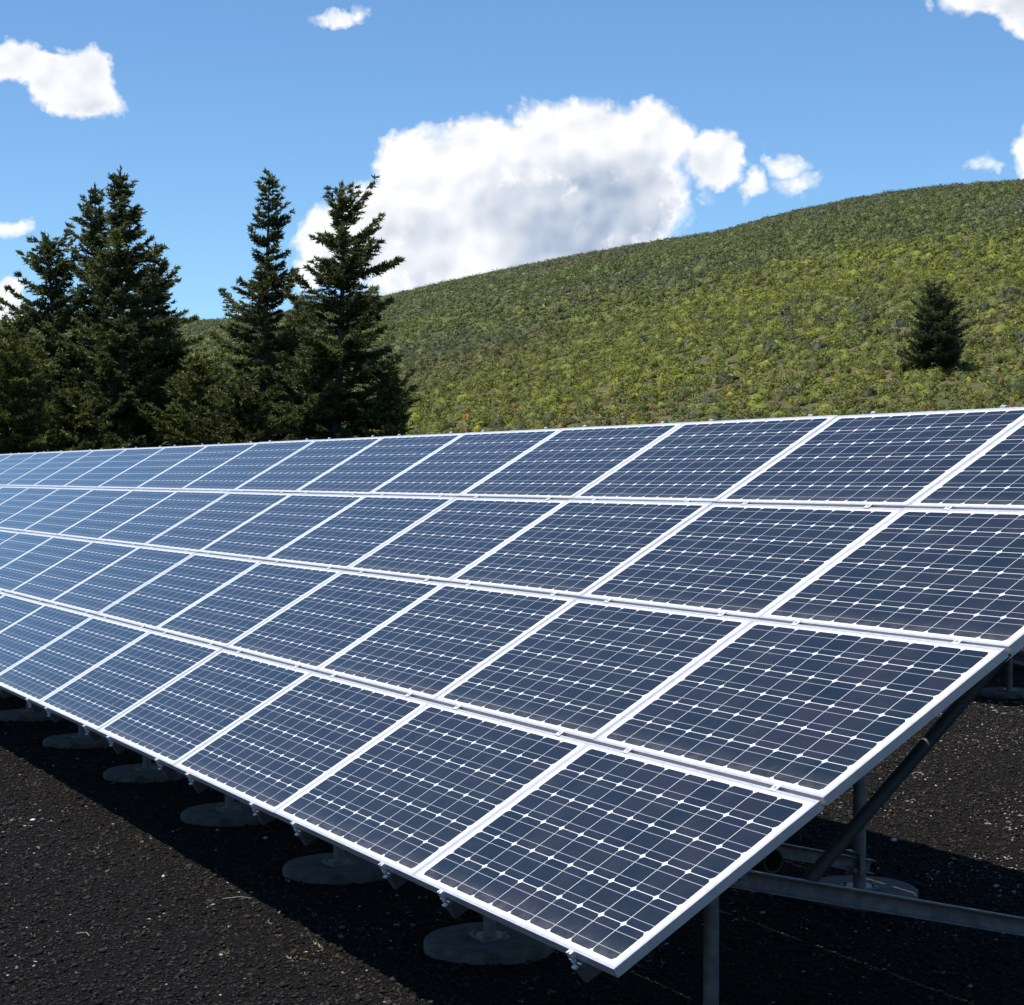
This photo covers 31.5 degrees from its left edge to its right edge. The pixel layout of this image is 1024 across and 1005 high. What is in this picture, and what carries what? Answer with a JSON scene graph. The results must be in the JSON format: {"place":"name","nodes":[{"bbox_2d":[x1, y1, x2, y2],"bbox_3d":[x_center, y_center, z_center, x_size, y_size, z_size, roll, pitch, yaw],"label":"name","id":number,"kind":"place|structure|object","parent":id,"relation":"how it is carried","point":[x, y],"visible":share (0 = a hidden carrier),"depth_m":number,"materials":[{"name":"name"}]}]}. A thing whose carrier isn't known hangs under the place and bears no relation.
{"place":"outdoors","nodes":[
{"label":"outdoors","id":0,"kind":"place"},
{"bbox_2d":[0,649,1023,1004],"bbox_3d":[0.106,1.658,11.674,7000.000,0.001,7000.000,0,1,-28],"label":"ground","id":1,"kind":"structure","parent":0,"point":[764,989],"depth_m":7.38,"materials":[{"name":"black gravel"}]},
{"bbox_2d":[0,701,51,721],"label":"support frame","id":2,"kind":"object","parent":1,"relation":"on","point":[27,713],"visible":0.14,"depth_m":13.55,"materials":[{"name":"metal"}]},
{"bbox_2d":[0,304,60,432],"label":"conifer","id":3,"kind":"object","parent":1,"relation":"on","point":[20,326],"visible":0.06,"depth_m":60.41,"materials":[{"name":"green plant"}]},
{"bbox_2d":[0,317,75,453],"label":"conifer","id":4,"kind":"object","parent":1,"relation":"on","point":[19,387],"visible":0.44,"depth_m":44.98,"materials":[{"name":"green plant"}]},
{"bbox_2d":[0,221,110,453],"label":"conifer","id":5,"kind":"object","parent":1,"relation":"on","point":[57,316],"visible":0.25,"depth_m":55.74,"materials":[{"name":"green plant"}]},
{"bbox_2d":[43,725,110,748],"bbox_3d":[-2.139,0.793,12.810,2.326,1.757,0.513,0,1,-28],"label":"support frame","id":6,"kind":"object","parent":1,"relation":"on","point":[80,739],"visible":0.12,"depth_m":12.24,"materials":[{"name":"metal"}]},
{"bbox_2d":[32,386,126,451],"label":"conifer","id":7,"kind":"object","parent":1,"relation":"on","point":[75,421],"visible":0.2,"depth_m":47.30,"materials":[{"name":"green plant"}]},
{"bbox_2d":[46,183,146,402],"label":"conifer","id":8,"kind":"object","parent":1,"relation":"on","point":[95,226],"visible":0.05,"depth_m":58.13,"materials":[{"name":"green plant"}]},
{"bbox_2d":[42,165,206,449],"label":"conifer","id":9,"kind":"object","parent":1,"relation":"on","point":[130,423],"visible":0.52,"depth_m":54.73,"materials":[{"name":"green plant"}]},
{"bbox_2d":[103,755,186,782],"bbox_3d":[-1.427,0.813,11.471,2.326,1.757,0.513,0,1,-28],"label":"support frame","id":10,"kind":"object","parent":1,"relation":"on","point":[146,771],"visible":0.21,"depth_m":10.91,"materials":[{"name":"metal"}]},
{"bbox_2d":[108,241,195,445],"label":"conifer","id":11,"kind":"object","parent":1,"relation":"on","point":[157,281],"visible":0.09,"depth_m":57.48,"materials":[{"name":"green plant"}]},
{"bbox_2d":[153,326,188,428],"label":"conifer","id":12,"kind":"object","parent":1,"relation":"on","point":[184,347],"depth_m":59.77,"materials":[{"name":"green plant"}]},
{"bbox_2d":[140,349,269,446],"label":"conifer","id":13,"kind":"object","parent":1,"relation":"on","point":[185,393],"visible":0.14,"depth_m":48.83,"materials":[{"name":"green plant"}]},
{"bbox_2d":[181,794,275,826],"bbox_3d":[-0.715,0.833,10.132,2.326,1.757,0.513,0,1,-28],"label":"support frame","id":14,"kind":"object","parent":1,"relation":"on","point":[229,811],"visible":0.22,"depth_m":9.59,"materials":[{"name":"metal"}]},
{"bbox_2d":[177,367,320,445],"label":"conifer","id":15,"kind":"object","parent":1,"relation":"on","point":[252,405],"visible":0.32,"depth_m":47.01,"materials":[{"name":"green plant"}]},
{"bbox_2d":[179,168,334,440],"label":"conifer","id":16,"kind":"object","parent":1,"relation":"on","point":[257,314],"visible":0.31,"depth_m":56.20,"materials":[{"name":"green plant"}]},
{"bbox_2d":[268,293,355,441],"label":"conifer","id":17,"kind":"object","parent":1,"relation":"on","point":[294,314],"visible":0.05,"depth_m":61.10,"materials":[{"name":"green plant"}]},
{"bbox_2d":[261,174,404,440],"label":"conifer","id":18,"kind":"object","parent":1,"relation":"on","point":[330,410],"visible":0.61,"depth_m":53.17,"materials":[{"name":"green plant"}]},
{"bbox_2d":[283,845,384,884],"bbox_3d":[-0.003,0.853,8.793,2.326,1.757,0.513,0,1,-28],"label":"support frame","id":19,"kind":"object","parent":1,"relation":"on","point":[339,866],"visible":0.29,"depth_m":8.26,"materials":[{"name":"concrete"}]},
{"bbox_2d":[355,359,422,437],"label":"conifer","id":20,"kind":"object","parent":1,"relation":"on","point":[385,388],"visible":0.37,"depth_m":52.60,"materials":[{"name":"green plant"}]},
{"bbox_2d":[1,649,1023,1002],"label":"pale chips","id":21,"kind":"object","parent":1,"relation":"on","point":[695,919],"visible":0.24,"depth_m":8.42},
{"bbox_2d":[34,702,1022,1004],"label":"sprouts","id":22,"kind":"object","parent":1,"relation":"on","point":[392,948],"visible":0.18,"depth_m":6.96,"materials":[{"name":"green plant"}]},
{"bbox_2d":[423,774,917,965],"bbox_3d":[0.710,0.873,7.453,2.326,1.757,0.513,0,1,-28],"label":"concrete footing","id":23,"kind":"object","parent":1,"relation":"on","point":[488,940],"visible":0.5,"depth_m":7.13,"materials":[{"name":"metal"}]},
{"bbox_2d":[703,654,1023,1004],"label":"support frame","id":24,"kind":"object","parent":1,"relation":"on","point":[808,886],"visible":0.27,"depth_m":5.96,"materials":[{"name":"metal"}]},
{"bbox_2d":[754,849,782,872],"bbox_3d":[-4.725,0.912,15.756,0.072,0.072,23.446,0,1,-28],"label":"steel tube","id":25,"kind":"object","parent":24,"relation":"attached to","point":[772,862],"visible":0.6,"depth_m":5.43,"materials":[{"name":"grey metal"}]},
{"bbox_2d":[978,648,1023,698],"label":"support frame","id":26,"kind":"object","parent":1,"relation":"on","point":[1009,690],"visible":0.53,"depth_m":15.10,"materials":[{"name":"metal"}]},
{"bbox_2d":[1013,657,1023,668],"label":"support frame","id":27,"kind":"object","parent":1,"relation":"on","point":[1018,663],"visible":0.06,"depth_m":17.16,"materials":[{"name":"metal"}]},
{"bbox_2d":[0,0,1023,321],"label":"sky","id":28,"kind":"structure","parent":0,"point":[497,134],"materials":[{"name":"blue"}]},
{"bbox_2d":[188,209,1023,434],"bbox_3d":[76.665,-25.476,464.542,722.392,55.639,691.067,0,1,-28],"label":"hill","id":29,"kind":"structure","parent":0,"point":[974,385],"depth_m":108.07,"materials":[{"name":"green plant"}]},
{"bbox_2d":[0,178,1023,367],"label":"sagebrush","id":30,"kind":"object","parent":29,"relation":"on","point":[594,271],"visible":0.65,"depth_m":179.40,"materials":[{"name":"green plant"}]},
{"bbox_2d":[29,178,1023,414],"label":"sagebrush","id":31,"kind":"object","parent":29,"relation":"on","point":[900,321],"visible":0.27,"depth_m":142.79,"materials":[{"name":"green plant"}]},
{"bbox_2d":[38,251,1023,436],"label":"sagebrush","id":32,"kind":"object","parent":29,"relation":"on","point":[920,384],"visible":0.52,"depth_m":111.65,"materials":[{"name":"green plant"}]},
{"bbox_2d":[187,184,1023,434],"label":"bunchgrass","id":33,"kind":"object","parent":29,"relation":"on","point":[967,397],"visible":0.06,"depth_m":116.33,"materials":[{"name":"green plant"}]},
{"bbox_2d":[214,216,1023,434],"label":"wildflowers","id":34,"kind":"object","parent":29,"relation":"on","point":[790,401],"visible":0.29,"depth_m":98.34,"materials":[{"name":"yellow plant"}]},
{"bbox_2d":[896,272,980,369],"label":"juniper tree","id":35,"kind":"object","parent":29,"relation":"on","point":[938,321],"visible":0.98,"depth_m":98.64,"materials":[{"name":"green plant"}]},
{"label":"rail","id":36,"kind":"object","parent":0,"visible":0},
{"bbox_2d":[0,593,46,631],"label":"solar panel","id":37,"kind":"object","parent":36,"relation":"attached to","point":[14,609],"visible":0.86,"depth_m":13.77,"materials":[{"name":"glass"}]},
{"bbox_2d":[9,541,139,603],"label":"solar panel","id":38,"kind":"object","parent":36,"relation":"attached to","point":[71,571],"visible":0.88,"depth_m":14.16,"materials":[{"name":"glass"}]},
{"bbox_2d":[180,440,314,491],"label":"solar panel","id":39,"kind":"object","parent":36,"relation":"attached to","point":[245,466],"visible":0.83,"depth_m":14.82,"materials":[{"name":"glass"}]},
{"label":"rail","id":40,"kind":"object","parent":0,"visible":0},
{"bbox_2d":[0,536,92,593],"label":"solar panel","id":41,"kind":"object","parent":40,"relation":"attached to","point":[34,562],"visible":0.86,"depth_m":15.29,"materials":[{"name":"glass"}]},
{"bbox_2d":[57,489,177,540],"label":"solar panel","id":42,"kind":"object","parent":40,"relation":"attached to","point":[101,522],"visible":0.84,"depth_m":15.66,"materials":[{"name":"glass"}]},
{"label":"rail","id":43,"kind":"object","parent":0,"visible":0},
{"bbox_2d":[135,443,256,489],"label":"solar panel","id":44,"kind":"object","parent":43,"relation":"attached to","point":[193,467],"visible":0.83,"depth_m":15.99,"materials":[{"name":"glass"}]},
{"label":"rail","id":45,"kind":"object","parent":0,"visible":0},
{"bbox_2d":[0,487,58,522],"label":"solar panel","id":46,"kind":"object","parent":45,"relation":"attached to","point":[19,502],"visible":0.89,"depth_m":19.13,"materials":[{"name":"glass"}]},
{"bbox_2d":[32,448,127,487],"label":"solar panel","id":47,"kind":"object","parent":45,"relation":"attached to","point":[61,478],"visible":0.86,"depth_m":19.49,"materials":[{"name":"glass"}]},
{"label":"rail","id":48,"kind":"object","parent":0,"visible":0},
{"bbox_2d":[0,451,64,485],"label":"solar panel","id":49,"kind":"object","parent":48,"relation":"attached to","point":[22,468],"visible":0.89,"depth_m":21.78,"materials":[{"name":"glass"}]},
{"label":"rail","id":50,"kind":"object","parent":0,"visible":0},
{"bbox_2d":[0,452,37,473],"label":"solar panel","id":51,"kind":"object","parent":50,"relation":"attached to","point":[10,461],"visible":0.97,"depth_m":22.97,"materials":[{"name":"glass"}]},
{"bbox_3d":[-3.128,-0.149,16.589,0.072,0.072,23.446,0,1,-28],"label":"steel tube","id":52,"kind":"object","parent":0,"visible":0},
{"bbox_2d":[0,434,400,698],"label":"mounting rail","id":53,"kind":"object","parent":52,"relation":"attached to","point":[5,694],"visible":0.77,"depth_m":11.75,"materials":[{"name":"metal"}]},
{"bbox_2d":[198,493,364,560],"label":"solar panel","id":54,"kind":"object","parent":53,"relation":"attached to","point":[274,528],"visible":0.83,"depth_m":12.15,"materials":[{"name":"glass"}]},
{"bbox_2d":[25,432,452,713],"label":"mounting rail","id":55,"kind":"object","parent":52,"relation":"attached to","point":[36,709],"visible":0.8,"depth_m":10.99,"materials":[{"name":"metal"}]},
{"bbox_2d":[0,616,151,706],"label":"solar panel","id":56,"kind":"object","parent":55,"relation":"attached to","point":[35,678],"visible":0.94,"depth_m":11.48,"materials":[{"name":"glass"}]},
{"bbox_2d":[97,553,261,630],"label":"solar panel","id":57,"kind":"object","parent":55,"relation":"attached to","point":[167,595],"visible":0.83,"depth_m":11.82,"materials":[{"name":"glass"}]},
{"bbox_2d":[294,433,463,494],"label":"solar panel","id":58,"kind":"object","parent":55,"relation":"attached to","point":[375,465],"visible":0.86,"depth_m":12.49,"materials":[{"name":"glass"}]},
{"bbox_2d":[44,430,484,722],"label":"mounting rail","id":59,"kind":"object","parent":52,"relation":"attached to","point":[55,718],"visible":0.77,"depth_m":10.58,"materials":[{"name":"metal"}]},
{"bbox_2d":[38,630,222,733],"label":"solar panel","id":60,"kind":"object","parent":59,"relation":"attached to","point":[117,684],"visible":0.99,"depth_m":10.31,"materials":[{"name":"glass"}]},
{"bbox_2d":[154,561,343,648],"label":"solar panel","id":61,"kind":"object","parent":59,"relation":"attached to","point":[236,608],"visible":0.83,"depth_m":10.65,"materials":[{"name":"glass"}]},
{"bbox_2d":[369,428,561,496],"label":"solar panel","id":62,"kind":"object","parent":59,"relation":"attached to","point":[460,465],"visible":0.83,"depth_m":11.31,"materials":[{"name":"glass"}]},
{"bbox_2d":[82,427,547,741],"bbox_3d":[-1.034,0.419,10.486,3.315,0.110,0.068,-33,16,-24],"label":"mounting rail","id":63,"kind":"object","parent":52,"relation":"attached to","point":[93,736],"visible":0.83,"depth_m":9.83,"materials":[{"name":"metal"}]},
{"bbox_2d":[264,495,455,570],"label":"solar panel","id":64,"kind":"object","parent":63,"relation":"attached to","point":[354,532],"visible":0.84,"depth_m":10.98,"materials":[{"name":"glass"}]},
{"bbox_2d":[106,425,586,753],"bbox_3d":[-0.813,0.426,10.069,3.315,0.110,0.068,-33,16,-24],"label":"mounting rail","id":65,"kind":"object","parent":52,"relation":"attached to","point":[118,748],"visible":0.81,"depth_m":9.41,"materials":[{"name":"metal"}]},
{"bbox_2d":[97,649,312,769],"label":"solar panel","id":66,"kind":"object","parent":65,"relation":"attached to","point":[171,724],"visible":0.94,"depth_m":9.14,"materials":[{"name":"glass"}]},
{"bbox_2d":[226,571,443,671],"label":"solar panel","id":67,"kind":"object","parent":65,"relation":"attached to","point":[325,622],"visible":0.83,"depth_m":9.48,"materials":[{"name":"glass"}]},
{"bbox_2d":[346,497,566,582],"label":"solar panel","id":68,"kind":"object","parent":65,"relation":"attached to","point":[447,542],"visible":0.83,"depth_m":9.81,"materials":[{"name":"glass"}]},
{"bbox_2d":[459,422,683,499],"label":"solar panel","id":69,"kind":"object","parent":65,"relation":"attached to","point":[565,463],"visible":0.83,"depth_m":10.14,"materials":[{"name":"glass"}]},
{"bbox_2d":[155,421,664,777],"bbox_3d":[-0.415,0.437,9.321,3.315,0.110,0.068,-33,16,-24],"label":"mounting rail","id":70,"kind":"object","parent":52,"relation":"attached to","point":[168,772],"visible":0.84,"depth_m":8.67,"materials":[{"name":"metal"}]},
{"bbox_2d":[185,419,713,792],"bbox_3d":[-0.193,0.443,8.904,3.315,0.110,0.068,-33,16,-24],"label":"mounting rail","id":71,"kind":"object","parent":52,"relation":"attached to","point":[199,787],"visible":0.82,"depth_m":8.25,"materials":[{"name":"metal"}]},
{"bbox_2d":[173,671,429,817],"bbox_3d":[-0.954,1.043,8.042,0.808,0.032,1.319,-34,16,-24],"label":"solar panel","id":72,"kind":"object","parent":71,"relation":"attached to","point":[286,745],"visible":0.94,"depth_m":7.98,"materials":[{"name":"glass"}]},
{"bbox_2d":[316,583,577,702],"bbox_3d":[-0.326,0.626,8.370,0.808,0.029,1.319,-33,16,-24],"label":"solar panel","id":73,"kind":"object","parent":71,"relation":"attached to","point":[435,643],"visible":0.89,"depth_m":8.30,"materials":[{"name":"glass"}]},
{"bbox_2d":[448,499,712,598],"bbox_3d":[0.303,0.209,8.698,0.808,0.031,1.319,-34,16,-23],"label":"solar panel","id":74,"kind":"object","parent":71,"relation":"attached to","point":[573,548],"visible":0.89,"depth_m":8.63,"materials":[{"name":"glass"}]},
{"bbox_2d":[571,415,837,502],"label":"solar panel","id":75,"kind":"object","parent":71,"relation":"attached to","point":[709,461],"visible":0.91,"depth_m":8.96,"materials":[{"name":"glass"}]},
{"bbox_2d":[249,414,812,824],"bbox_3d":[0.205,0.455,8.156,3.315,0.110,0.068,-33,16,-24],"label":"mounting rail","id":76,"kind":"object","parent":52,"relation":"attached to","point":[263,818],"visible":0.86,"depth_m":7.50,"materials":[{"name":"metal"}]},
{"bbox_2d":[290,411,876,845],"bbox_3d":[0.426,0.461,7.739,3.315,0.110,0.068,-33,16,-24],"label":"mounting rail","id":77,"kind":"object","parent":52,"relation":"attached to","point":[306,839],"visible":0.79,"depth_m":7.08,"materials":[{"name":"metal"}]},
{"bbox_2d":[433,599,754,743],"bbox_3d":[0.294,0.644,7.205,0.808,0.031,1.319,-33,15,-24],"label":"solar panel","id":78,"kind":"object","parent":77,"relation":"attached to","point":[590,671],"visible":0.88,"depth_m":7.13,"materials":[{"name":"glass"}]},
{"bbox_2d":[378,405,1006,888],"bbox_3d":[0.824,0.472,6.991,3.315,0.110,0.068,-33,16,-24],"label":"mounting rail","id":79,"kind":"object","parent":52,"relation":"attached to","point":[396,881],"visible":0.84,"depth_m":6.34,"materials":[{"name":"metal"}]},
{"bbox_2d":[273,702,589,882],"bbox_3d":[-0.335,1.060,6.877,0.808,0.030,1.319,-33,16,-24],"label":"solar panel","id":80,"kind":"object","parent":79,"relation":"attached to","point":[411,795],"visible":0.94,"depth_m":6.80,"materials":[{"name":"glass"}]},
{"bbox_2d":[580,503,902,619],"bbox_3d":[0.924,0.230,7.534,0.808,0.032,1.319,-34,16,-24],"label":"solar panel","id":81,"kind":"object","parent":79,"relation":"attached to","point":[752,561],"visible":0.83,"depth_m":7.47,"materials":[{"name":"glass"}]},
{"bbox_2d":[716,407,1023,507],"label":"solar panel","id":82,"kind":"object","parent":79,"relation":"attached to","point":[895,460],"visible":0.87,"depth_m":7.79,"materials":[{"name":"glass"}]},
{"bbox_2d":[437,505,954,918],"bbox_3d":[1.046,0.478,6.574,3.315,0.110,0.068,-33,16,-24],"label":"mounting rail","id":83,"kind":"object","parent":52,"relation":"attached to","point":[455,909],"visible":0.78,"depth_m":5.92,"materials":[{"name":"metal"}]},
{"bbox_2d":[758,508,1023,653],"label":"solar panel","id":84,"kind":"object","parent":83,"relation":"attached to","point":[951,575],"visible":0.91,"depth_m":6.43,"materials":[{"name":"glass"}]},
{"bbox_2d":[566,638,963,982],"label":"mounting rail","id":85,"kind":"object","parent":52,"relation":"attached to","point":[586,972],"visible":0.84,"depth_m":5.17,"materials":[{"name":"metal"}]},
{"bbox_2d":[411,743,823,977],"bbox_3d":[0.284,1.077,5.711,0.808,0.031,1.319,-33,16,-24],"label":"solar panel","id":86,"kind":"object","parent":85,"relation":"attached to","point":[617,863],"visible":1,"depth_m":5.59,"materials":[{"name":"glass"}]},
{"bbox_2d":[593,619,1008,805],"bbox_3d":[0.913,0.660,6.039,0.808,0.031,1.319,-33,16,-24],"label":"solar panel","id":87,"kind":"object","parent":85,"relation":"attached to","point":[825,716],"visible":0.94,"depth_m":5.92,"materials":[{"name":"glass"}]},
{"bbox_2d":[907,419,1023,510],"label":"solar panel","id":88,"kind":"object","parent":85,"relation":"attached to","point":[990,476],"visible":0.8,"depth_m":7.02,"materials":[{"name":"glass"}]},
{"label":"rail","id":89,"kind":"object","parent":52,"relation":"attached to","visible":0},
{"bbox_2d":[0,532,53,567],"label":"solar panel","id":90,"kind":"object","parent":89,"relation":"attached to","point":[16,546],"visible":0.88,"depth_m":16.46,"materials":[{"name":"glass"}]},
{"bbox_2d":[22,488,132,535],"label":"solar panel","id":91,"kind":"object","parent":89,"relation":"attached to","point":[62,519],"visible":0.83,"depth_m":16.83,"materials":[{"name":"glass"}]},
{"bbox_2d":[96,445,207,488],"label":"solar panel","id":92,"kind":"object","parent":89,"relation":"attached to","point":[149,468],"visible":0.84,"depth_m":17.16,"materials":[{"name":"glass"}]},
{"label":"rail","id":93,"kind":"object","parent":52,"relation":"attached to","visible":0},
{"bbox_2d":[0,530,18,543],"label":"solar panel","id":94,"kind":"object","parent":93,"relation":"attached to","point":[5,535],"visible":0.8,"depth_m":17.49,"materials":[{"name":"glass"}]},
{"bbox_2d":[0,488,94,531],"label":"solar panel","id":95,"kind":"object","parent":93,"relation":"attached to","point":[39,510],"visible":0.87,"depth_m":17.98,"materials":[{"name":"glass"}]},
{"bbox_2d":[62,447,164,487],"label":"solar panel","id":96,"kind":"object","parent":93,"relation":"attached to","point":[111,468],"visible":0.87,"depth_m":18.33,"materials":[{"name":"glass"}]},
{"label":"rail","id":97,"kind":"object","parent":52,"relation":"attached to","visible":0},
{"bbox_2d":[0,486,28,503],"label":"solar panel","id":98,"kind":"object","parent":97,"relation":"attached to","point":[7,493],"visible":0.88,"depth_m":20.26,"materials":[{"name":"glass"}]},
{"bbox_2d":[5,450,93,486],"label":"solar panel","id":99,"kind":"object","parent":97,"relation":"attached to","point":[31,478],"visible":0.86,"depth_m":20.65,"materials":[{"name":"glass"}]},
{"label":"rail","id":100,"kind":"object","parent":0,"visible":0},
{"bbox_2d":[0,603,94,673],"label":"solar panel","id":101,"kind":"object","parent":100,"relation":"attached to","point":[33,632],"visible":0.98,"depth_m":12.62,"materials":[{"name":"glass"}]},
{"bbox_2d":[49,546,195,615],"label":"solar panel","id":102,"kind":"object","parent":100,"relation":"attached to","point":[115,582],"visible":0.93,"depth_m":12.98,"materials":[{"name":"glass"}]},
{"bbox_2d":[143,492,291,552],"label":"solar panel","id":103,"kind":"object","parent":100,"relation":"attached to","point":[213,522],"visible":0.83,"depth_m":13.32,"materials":[{"name":"glass"}]},
{"bbox_2d":[233,437,381,492],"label":"solar panel","id":104,"kind":"object","parent":100,"relation":"attached to","point":[302,467],"visible":0.84,"depth_m":13.65,"materials":[{"name":"glass"}]},
{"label":"rail","id":105,"kind":"object","parent":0,"visible":0},
{"bbox_2d":[97,490,230,545],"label":"solar panel","id":106,"kind":"object","parent":105,"relation":"attached to","point":[159,518],"visible":0.84,"depth_m":14.48,"materials":[{"name":"glass"}]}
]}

